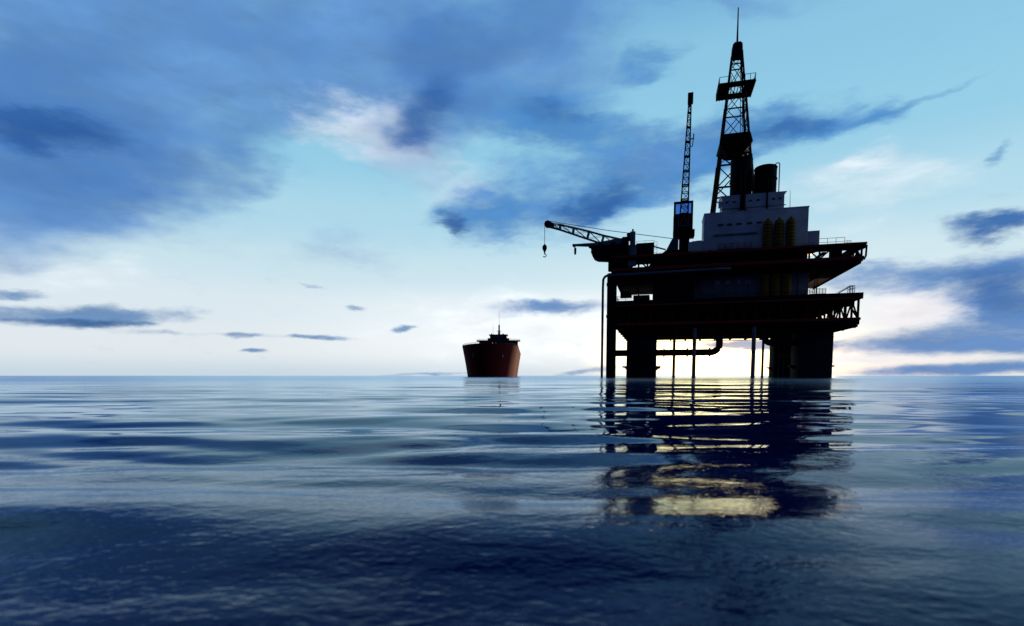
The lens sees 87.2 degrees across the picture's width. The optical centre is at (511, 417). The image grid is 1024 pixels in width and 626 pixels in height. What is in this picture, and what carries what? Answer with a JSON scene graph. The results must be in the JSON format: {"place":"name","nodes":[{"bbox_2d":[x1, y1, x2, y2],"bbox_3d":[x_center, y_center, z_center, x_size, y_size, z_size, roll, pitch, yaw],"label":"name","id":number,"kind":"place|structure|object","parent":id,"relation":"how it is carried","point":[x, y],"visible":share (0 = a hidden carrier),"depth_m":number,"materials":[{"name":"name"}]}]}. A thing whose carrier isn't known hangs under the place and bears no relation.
{"place":"outdoors","nodes":[
{"label":"outdoors","id":0,"kind":"place"},
{"bbox_2d":[0,376,1023,625],"bbox_3d":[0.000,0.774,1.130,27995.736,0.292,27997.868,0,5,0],"label":"water","id":1,"kind":"structure","parent":0,"point":[466,500],"depth_m":3.50,"materials":[{"name":"blue liquid"}]},
{"bbox_2d":[462,325,520,376],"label":"tanker ship","id":2,"kind":"object","parent":1,"relation":"on","point":[497,355],"visible":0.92,"depth_m":348.77,"materials":[{"name":"red paint"}]},
{"bbox_2d":[601,237,867,377],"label":"oil platform","id":3,"kind":"structure","parent":1,"relation":"in","point":[701,295],"depth_m":215.48,"materials":[{"name":"metal"}]},
{"bbox_2d":[542,220,671,271],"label":"pedestal crane","id":4,"kind":"object","parent":3,"relation":"on","point":[604,251],"visible":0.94,"depth_m":220.87,"materials":[{"name":"paint"}]},
{"bbox_2d":[636,240,665,254],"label":"winch house","id":5,"kind":"structure","parent":3,"relation":"on","point":[644,248],"depth_m":218.78,"materials":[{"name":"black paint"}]},
{"bbox_2d":[663,92,694,252],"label":"tower crane","id":6,"kind":"object","parent":3,"relation":"on","point":[683,231],"visible":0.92,"depth_m":222.53,"materials":[{"name":"black paint"}]},
{"bbox_2d":[710,7,755,212],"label":"derrick","id":7,"kind":"object","parent":3,"relation":"on","point":[733,145],"visible":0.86,"depth_m":229.20,"materials":[{"name":"paint"}]},
{"bbox_2d":[688,191,819,255],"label":"accommodation block","id":8,"kind":"structure","parent":3,"relation":"on","point":[728,225],"depth_m":213.34,"materials":[{"name":"white paint"}]},
{"bbox_2d":[729,155,752,194],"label":"storage tank","id":9,"kind":"object","parent":8,"relation":"on","point":[739,164],"visible":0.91,"depth_m":215.35,"materials":[{"name":"black metal"}]},
{"bbox_2d":[737,169,746,210],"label":"exhaust pipe","id":10,"kind":"object","parent":8,"relation":"on","point":[743,191],"visible":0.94,"depth_m":212.94,"materials":[{"name":"black metal"}]},
{"bbox_2d":[753,162,779,208],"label":"storage tank","id":11,"kind":"object","parent":8,"relation":"on","point":[765,178],"visible":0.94,"depth_m":212.91,"materials":[{"name":"black metal"}]},
{"bbox_2d":[760,273,769,295],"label":"storage cylinder","id":12,"kind":"object","parent":3,"relation":"on","point":[764,286],"visible":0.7,"depth_m":215.09,"materials":[{"name":"paint"}]},
{"bbox_2d":[762,218,772,247],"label":"storage cylinder","id":13,"kind":"object","parent":3,"relation":"on","point":[767,231],"visible":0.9,"depth_m":208.08,"materials":[{"name":"paint"}]},
{"bbox_2d":[771,272,780,295],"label":"storage cylinder","id":14,"kind":"object","parent":3,"relation":"on","point":[775,282],"visible":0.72,"depth_m":214.06,"materials":[{"name":"paint"}]},
{"bbox_2d":[774,218,783,246],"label":"storage cylinder","id":15,"kind":"object","parent":3,"relation":"on","point":[779,231],"visible":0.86,"depth_m":206.99,"materials":[{"name":"paint"}]},
{"bbox_2d":[782,272,791,294],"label":"storage cylinder","id":16,"kind":"object","parent":3,"relation":"on","point":[786,281],"visible":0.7,"depth_m":213.03,"materials":[{"name":"paint"}]},
{"bbox_2d":[785,217,795,245],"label":"storage cylinder","id":17,"kind":"object","parent":3,"relation":"on","point":[790,230],"visible":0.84,"depth_m":205.96,"materials":[{"name":"paint"}]},
{"bbox_2d":[0,0,1023,375],"label":"sky","id":18,"kind":"structure","parent":0,"point":[188,187],"materials":[{"name":"blue"}]}
]}

